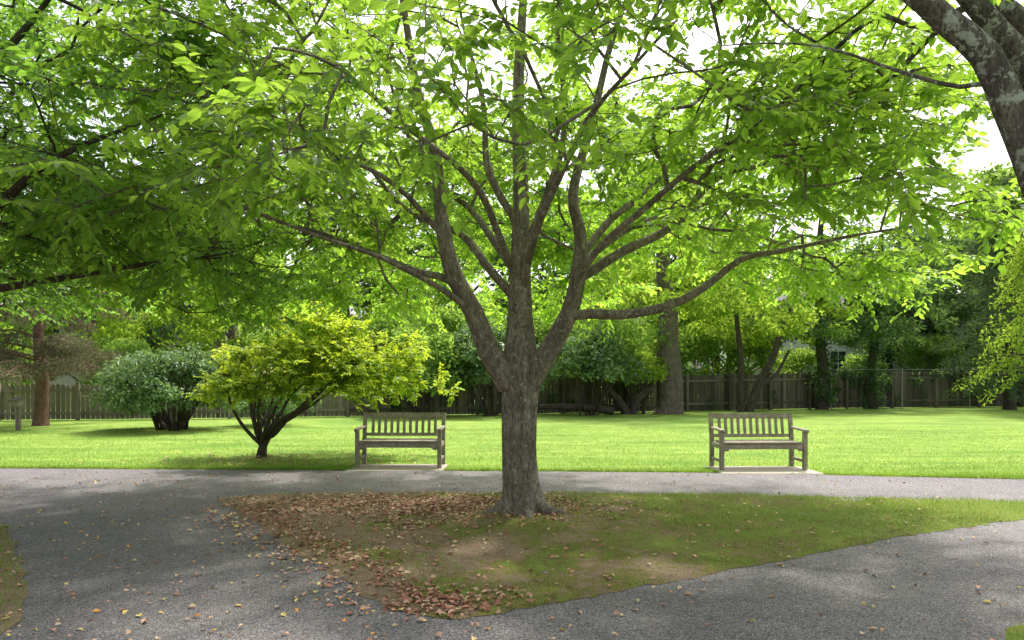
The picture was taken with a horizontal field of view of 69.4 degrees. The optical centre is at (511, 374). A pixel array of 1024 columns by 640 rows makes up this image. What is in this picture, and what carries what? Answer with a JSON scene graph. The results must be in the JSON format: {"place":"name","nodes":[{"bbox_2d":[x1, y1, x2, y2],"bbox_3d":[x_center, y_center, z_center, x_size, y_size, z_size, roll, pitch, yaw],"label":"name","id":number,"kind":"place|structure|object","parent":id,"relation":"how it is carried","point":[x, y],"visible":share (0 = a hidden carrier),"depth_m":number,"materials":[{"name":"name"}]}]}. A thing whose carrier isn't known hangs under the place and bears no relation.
{"place":"outdoors","nodes":[
{"label":"outdoors","id":0,"kind":"place"},
{"bbox_2d":[0,468,1023,639],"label":"asphalt path","id":1,"kind":"structure","parent":0,"point":[943,600],"depth_m":5.64,"materials":[{"name":"grey asphalt"}]},
{"bbox_2d":[0,524,28,633],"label":"grass verge","id":2,"kind":"object","parent":1,"relation":"on","point":[13,604],"depth_m":5.33,"materials":[{"name":"green plant"}]},
{"bbox_2d":[0,0,378,342],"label":"zelkova tree","id":3,"kind":"object","parent":2,"relation":"on","point":[24,266],"visible":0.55,"depth_m":7.14,"materials":[{"name":"green plant"}]},
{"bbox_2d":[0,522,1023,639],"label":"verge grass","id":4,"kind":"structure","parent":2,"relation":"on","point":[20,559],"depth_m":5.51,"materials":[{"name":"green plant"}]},
{"bbox_2d":[0,450,1019,639],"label":"fallen leaves","id":5,"kind":"object","parent":1,"relation":"on","point":[417,596],"visible":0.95,"depth_m":7.11,"materials":[{"name":"brown plant"}]},
{"bbox_2d":[216,489,1023,618],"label":"grass island","id":6,"kind":"structure","parent":1,"relation":"on","point":[594,572],"depth_m":6.82,"materials":[{"name":"plant"}]},
{"bbox_2d":[0,0,1023,518],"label":"hornbeam tree","id":7,"kind":"object","parent":6,"relation":"on","point":[316,160],"visible":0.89,"depth_m":6.91,"materials":[{"name":"green plant"}]},
{"bbox_2d":[1005,625,1023,639],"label":"grass verge","id":8,"kind":"object","parent":1,"relation":"on","point":[1009,635],"depth_m":4.41,"materials":[{"name":"plant"}]},
{"bbox_2d":[0,382,1023,478],"bbox_3d":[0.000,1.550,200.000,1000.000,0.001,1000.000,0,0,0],"label":"lawn","id":9,"kind":"structure","parent":0,"point":[970,418],"depth_m":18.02,"materials":[{"name":"green plant"}]},
{"bbox_2d":[0,282,20,383],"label":"elm tree","id":10,"kind":"object","parent":9,"relation":"on","point":[17,347],"visible":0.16,"depth_m":31.60,"materials":[{"name":"green plant"}]},
{"bbox_2d":[0,329,32,409],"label":"understory bush","id":11,"kind":"object","parent":9,"relation":"on","point":[23,381],"visible":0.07,"depth_m":28.89,"materials":[{"name":"green plant"}]},
{"bbox_2d":[8,397,24,430],"bbox_3d":[-13.750,1.082,20.530,0.270,0.937,0.337,0,0,0],"label":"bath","id":12,"kind":"object","parent":9,"relation":"on","point":[16,402],"visible":1,"depth_m":20.55,"materials":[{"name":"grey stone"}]},
{"bbox_2d":[0,153,103,340],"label":"oak tree","id":13,"kind":"object","parent":9,"relation":"on","point":[48,332],"visible":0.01,"depth_m":42.09,"materials":[{"name":"green plant"}]},
{"bbox_2d":[0,234,149,425],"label":"cedar tree","id":14,"kind":"object","parent":9,"relation":"on","point":[65,359],"visible":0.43,"depth_m":22.03,"materials":[{"name":"red plant"}]},
{"bbox_2d":[17,248,178,410],"bbox_3d":[-17.306,-2.563,31.096,5.791,8.383,6.775,0,0,-14],"label":"elm tree","id":15,"kind":"object","parent":9,"relation":"on","point":[116,327],"visible":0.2,"depth_m":30.39,"materials":[{"name":"green plant"}]},
{"bbox_2d":[74,331,157,409],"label":"understory bush","id":16,"kind":"object","parent":9,"relation":"on","point":[129,345],"visible":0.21,"depth_m":28.53,"materials":[{"name":"green plant"}]},
{"bbox_2d":[60,213,190,365],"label":"maple tree","id":17,"kind":"object","parent":9,"relation":"on","point":[170,329],"visible":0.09,"depth_m":38.45,"materials":[{"name":"green plant"}]},
{"bbox_2d":[31,287,281,386],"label":"walls","id":18,"kind":"structure","parent":9,"relation":"on","point":[67,380],"depth_m":43.35,"materials":[{"name":"beige"}]},
{"bbox_2d":[48,308,194,375],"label":"windows","id":19,"kind":"structure","parent":18,"relation":"attached to","point":[56,330],"depth_m":43.15,"materials":[{"name":"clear glass"}]},
{"bbox_2d":[52,307,191,377],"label":"window frames","id":20,"kind":"structure","parent":18,"relation":"attached to","point":[97,362],"depth_m":43.35,"materials":[{"name":"white"}]},
{"bbox_2d":[26,280,289,318],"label":"roof","id":21,"kind":"structure","parent":18,"relation":"on","point":[189,305],"depth_m":42.27,"materials":[{"name":"grey"}]},
{"bbox_2d":[83,340,247,430],"bbox_3d":[-9.562,0.322,20.862,3.933,2.570,3.926,0,0,41],"label":"viburnum shrub","id":22,"kind":"object","parent":9,"relation":"on","point":[133,388],"visible":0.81,"depth_m":19.93,"materials":[{"name":"green plant"}]},
{"bbox_2d":[139,225,286,382],"bbox_3d":[-12.331,-2.516,32.189,7.199,8.288,6.153,0,0,-22],"label":"elm tree","id":23,"kind":"object","parent":9,"relation":"on","point":[201,335],"visible":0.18,"depth_m":31.40,"materials":[{"name":"green plant"}]},
{"bbox_2d":[163,171,335,377],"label":"oak tree","id":24,"kind":"object","parent":9,"relation":"on","point":[244,202],"visible":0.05,"depth_m":40.81,"materials":[{"name":"green plant"}]},
{"bbox_2d":[230,381,321,425],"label":"viburnum shrub","id":25,"kind":"object","parent":9,"relation":"on","point":[264,405],"visible":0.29,"depth_m":22.09,"materials":[{"name":"green plant"}]},
{"bbox_2d":[241,321,338,408],"bbox_3d":[-8.972,-0.300,29.468,4.387,3.786,3.947,0,0,-7],"label":"understory bush","id":26,"kind":"object","parent":9,"relation":"on","point":[260,336],"visible":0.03,"depth_m":29.00,"materials":[{"name":"green plant"}]},
{"bbox_2d":[183,292,464,457],"bbox_3d":[-3.419,-0.032,14.051,5.041,3.270,3.829,0,0,-29],"label":"spindle bush","id":27,"kind":"object","parent":9,"relation":"on","point":[348,367],"visible":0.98,"depth_m":13.30,"materials":[{"name":"green plant"}]},
{"bbox_2d":[280,190,429,346],"bbox_3d":[-8.581,-4.137,40.038,8.284,11.563,8.314,0,0,-16],"label":"maple tree","id":28,"kind":"object","parent":9,"relation":"on","point":[368,284],"visible":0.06,"depth_m":38.82,"materials":[{"name":"green plant"}]},
{"bbox_2d":[313,232,442,358],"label":"elm tree","id":29,"kind":"object","parent":9,"relation":"on","point":[384,286],"visible":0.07,"depth_m":32.25,"materials":[{"name":"green plant"}]},
{"bbox_2d":[334,303,431,408],"bbox_3d":[-4.880,-0.697,30.748,4.792,4.597,5.327,0,0,-41],"label":"understory bush","id":30,"kind":"object","parent":9,"relation":"on","point":[384,324],"visible":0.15,"depth_m":30.25,"materials":[{"name":"green plant"}]},
{"bbox_2d":[347,464,447,470],"bbox_3d":[-1.878,1.542,12.327,1.565,0.001,0.882,0,0,0],"label":"concrete pad","id":31,"kind":"object","parent":9,"relation":"on","point":[399,467],"visible":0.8,"depth_m":12.31,"materials":[{"name":"beige concrete"}]},
{"bbox_2d":[354,412,445,467],"bbox_3d":[-1.880,1.096,12.553,1.455,0.896,0.731,0,0,1],"label":"park bench","id":32,"kind":"object","parent":31,"relation":"on","point":[365,443],"visible":1,"depth_m":12.79,"materials":[{"name":"grey wood"}]},
{"bbox_2d":[378,321,468,412],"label":"rhododendron bush","id":33,"kind":"object","parent":9,"relation":"on","point":[441,343],"visible":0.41,"depth_m":26.61,"materials":[{"name":"green plant"}]},
{"bbox_2d":[358,128,542,337],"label":"oak tree","id":34,"kind":"object","parent":9,"relation":"on","point":[430,291],"visible":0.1,"depth_m":43.20,"materials":[{"name":"green plant"}]},
{"bbox_2d":[426,299,506,409],"bbox_3d":[-1.688,-0.961,33.005,5.954,5.138,5.356,0,0,-16],"label":"understory bush","id":35,"kind":"object","parent":9,"relation":"on","point":[453,321],"visible":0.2,"depth_m":32.16,"materials":[{"name":"green plant"}]},
{"bbox_2d":[430,317,549,415],"bbox_3d":[-0.862,-0.318,28.037,4.586,3.832,4.360,0,0,0],"label":"rhododendron bush","id":36,"kind":"object","parent":9,"relation":"on","point":[471,364],"visible":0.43,"depth_m":27.32,"materials":[{"name":"green plant"}]},
{"bbox_2d":[0,261,1019,391],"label":"distant woodland","id":37,"kind":"object","parent":9,"relation":"on","point":[685,366],"visible":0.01,"depth_m":64.78,"materials":[{"name":"green plant"}]},
{"bbox_2d":[0,370,1023,420],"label":"wooden fence","id":38,"kind":"object","parent":9,"relation":"on","point":[69,402],"visible":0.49,"depth_m":30.89,"materials":[{"name":"brown wood"}]},
{"bbox_2d":[383,361,1023,414],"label":"ivy vines","id":39,"kind":"object","parent":38,"relation":"attached to","point":[915,383],"visible":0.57,"depth_m":34.15,"materials":[{"name":"green plant"}]},
{"bbox_2d":[471,306,594,403],"bbox_3d":[0.914,-0.829,32.575,5.641,4.868,5.074,0,0,-1],"label":"understory bush","id":40,"kind":"object","parent":9,"relation":"on","point":[543,331],"visible":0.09,"depth_m":31.80,"materials":[{"name":"green plant"}]},
{"bbox_2d":[482,185,614,389],"bbox_3d":[2.099,-4.396,41.126,8.284,12.090,8.314,0,0,7],"label":"maple tree","id":41,"kind":"object","parent":9,"relation":"on","point":[538,274],"visible":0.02,"depth_m":39.47,"materials":[{"name":"green plant"}]},
{"bbox_2d":[536,327,653,415],"bbox_3d":[2.992,-0.178,28.356,4.426,3.557,4.246,0,0,41],"label":"rhododendron bush","id":42,"kind":"object","parent":9,"relation":"on","point":[603,359],"visible":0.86,"depth_m":27.34,"materials":[{"name":"green plant"}]},
{"bbox_2d":[562,318,649,406],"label":"understory bush","id":43,"kind":"object","parent":9,"relation":"on","point":[579,325],"visible":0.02,"depth_m":33.08,"materials":[{"name":"green plant"}]},
{"bbox_2d":[539,304,680,414],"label":"leaning tree","id":44,"kind":"object","parent":9,"relation":"on","point":[633,344],"visible":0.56,"depth_m":28.33,"materials":[{"name":"green plant"}]},
{"bbox_2d":[558,242,686,388],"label":"elm tree","id":45,"kind":"object","parent":9,"relation":"on","point":[629,262],"visible":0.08,"depth_m":35.58,"materials":[{"name":"green plant"}]},
{"bbox_2d":[605,347,671,413],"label":"rhododendron bush","id":46,"kind":"object","parent":9,"relation":"on","point":[652,365],"visible":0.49,"depth_m":28.90,"materials":[{"name":"green plant"}]},
{"bbox_2d":[583,184,749,413],"bbox_3d":[6.543,-3.107,30.136,8.157,9.915,8.986,0,0,0],"label":"oak tree","id":47,"kind":"object","parent":9,"relation":"on","point":[670,394],"visible":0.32,"depth_m":29.32,"materials":[{"name":"green plant"}]},
{"bbox_2d":[599,164,746,356],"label":"oak tree","id":48,"kind":"object","parent":9,"relation":"on","point":[685,322],"visible":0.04,"depth_m":41.62,"materials":[{"name":"green plant"}]},
{"bbox_2d":[678,318,733,404],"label":"understory bush","id":49,"kind":"object","parent":9,"relation":"on","point":[703,342],"visible":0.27,"depth_m":33.74,"materials":[{"name":"green plant"}]},
{"bbox_2d":[650,243,786,374],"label":"elm tree","id":50,"kind":"object","parent":9,"relation":"on","point":[718,366],"visible":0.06,"depth_m":36.85,"materials":[{"name":"green plant"}]},
{"bbox_2d":[655,219,789,373],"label":"maple tree","id":51,"kind":"object","parent":9,"relation":"on","point":[755,366],"visible":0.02,"depth_m":43.13,"materials":[{"name":"green plant"}]},
{"bbox_2d":[704,330,796,398],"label":"understory bush","id":52,"kind":"object","parent":9,"relation":"on","point":[758,350],"visible":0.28,"depth_m":36.01,"materials":[{"name":"green plant"}]},
{"bbox_2d":[705,466,822,473],"bbox_3d":[4.069,1.542,12.016,1.646,0.001,0.954,0,0,0],"label":"concrete pad","id":53,"kind":"object","parent":9,"relation":"on","point":[761,469],"visible":1,"depth_m":11.92,"materials":[{"name":"beige concrete"}]},
{"bbox_2d":[708,413,808,469],"bbox_3d":[4.080,1.096,12.303,1.455,0.896,0.730,0,0,-2],"label":"park bench","id":54,"kind":"object","parent":53,"relation":"on","point":[723,445],"visible":1,"depth_m":12.52,"materials":[{"name":"grey wood"}]},
{"bbox_2d":[686,262,861,411],"bbox_3d":[10.731,-1.788,31.683,7.243,7.006,6.765,0,0,-40],"label":"mulberry tree","id":55,"kind":"object","parent":9,"relation":"on","point":[763,328],"visible":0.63,"depth_m":30.88,"materials":[{"name":"green plant"}]},
{"bbox_2d":[539,0,1023,213],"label":"leaning cherry tree","id":56,"kind":"object","parent":9,"relation":"on","point":[986,41],"visible":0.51,"depth_m":5.11,"materials":[{"name":"green plant"}]},
{"bbox_2d":[779,343,816,384],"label":"understory bush","id":57,"kind":"object","parent":9,"relation":"on","point":[798,357],"visible":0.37,"depth_m":36.72,"materials":[{"name":"green plant"}]},
{"bbox_2d":[737,218,911,409],"bbox_3d":[13.745,-2.897,33.526,7.833,9.113,6.534,0,0,0],"label":"ivy covered tree","id":58,"kind":"object","parent":9,"relation":"on","point":[823,394],"visible":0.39,"depth_m":32.78,"materials":[{"name":"green plant"}]},
{"bbox_2d":[721,297,967,377],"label":"walls","id":59,"kind":"structure","parent":9,"relation":"on","point":[843,347],"depth_m":43.00,"materials":[{"name":"white"}]},
{"bbox_2d":[783,308,938,373],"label":"windows","id":60,"kind":"structure","parent":59,"relation":"attached to","point":[844,355],"depth_m":42.89,"materials":[{"name":"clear glass"}]},
{"bbox_2d":[782,307,940,372],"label":"window frames","id":61,"kind":"structure","parent":59,"relation":"attached to","point":[838,363],"depth_m":42.86,"materials":[{"name":"white"}]},
{"bbox_2d":[763,280,978,314],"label":"roof","id":62,"kind":"structure","parent":59,"relation":"on","point":[782,297],"depth_m":43.97,"materials":[{"name":"grey"}]},
{"bbox_2d":[837,349,889,372],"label":"understory bush","id":63,"kind":"object","parent":9,"relation":"on","point":[850,361],"visible":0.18,"depth_m":38.41,"materials":[{"name":"green plant"}]},
{"bbox_2d":[813,229,971,408],"bbox_3d":[17.264,-2.399,34.439,7.314,8.140,7.447,0,0,0],"label":"ivy covered tree","id":64,"kind":"object","parent":9,"relation":"on","point":[871,382],"visible":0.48,"depth_m":33.80,"materials":[{"name":"green plant"}]},
{"bbox_2d":[838,226,1003,372],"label":"maple tree","id":65,"kind":"object","parent":9,"relation":"on","point":[950,296],"visible":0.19,"depth_m":40.72,"materials":[{"name":"green plant"}]},
{"bbox_2d":[880,330,963,376],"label":"understory bush","id":66,"kind":"object","parent":9,"relation":"on","point":[918,353],"visible":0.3,"depth_m":38.52,"materials":[{"name":"green plant"}]},
{"bbox_2d":[831,368,1023,409],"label":"chain link fence","id":67,"kind":"object","parent":9,"relation":"on","point":[902,369],"visible":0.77,"depth_m":33.92,"materials":[{"name":"metal"}]},
{"bbox_2d":[924,219,1023,356],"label":"maple tree","id":68,"kind":"object","parent":9,"relation":"on","point":[959,325],"visible":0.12,"depth_m":42.21,"materials":[{"name":"green plant"}]},
{"bbox_2d":[929,173,1023,409],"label":"hemlock tree","id":69,"kind":"object","parent":9,"relation":"on","point":[1010,398],"visible":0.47,"depth_m":32.85,"materials":[{"name":"green plant"}]},
{"bbox_2d":[936,161,1022,333],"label":"oak tree","id":70,"kind":"object","parent":9,"relation":"on","point":[993,180],"visible":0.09,"depth_m":45.66,"materials":[{"name":"green plant"}]},
{"bbox_2d":[952,230,1023,406],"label":"larch tree","id":71,"kind":"object","parent":9,"relation":"on","point":[1018,251],"visible":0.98,"depth_m":28.50,"materials":[{"name":"green plant"}]},
{"bbox_2d":[961,331,1023,372],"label":"understory bush","id":72,"kind":"object","parent":9,"relation":"on","point":[980,356],"visible":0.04,"depth_m":39.65,"materials":[{"name":"green plant"}]},
{"bbox_2d":[970,203,1023,390],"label":"hemlock tree","id":73,"kind":"object","parent":9,"relation":"on","point":[1002,333],"visible":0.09,"depth_m":35.41,"materials":[{"name":"green plant"}]},
{"bbox_2d":[0,0,1023,374],"label":"sky","id":74,"kind":"structure","parent":0,"point":[981,157],"materials":[{"name":"white"}]}
]}

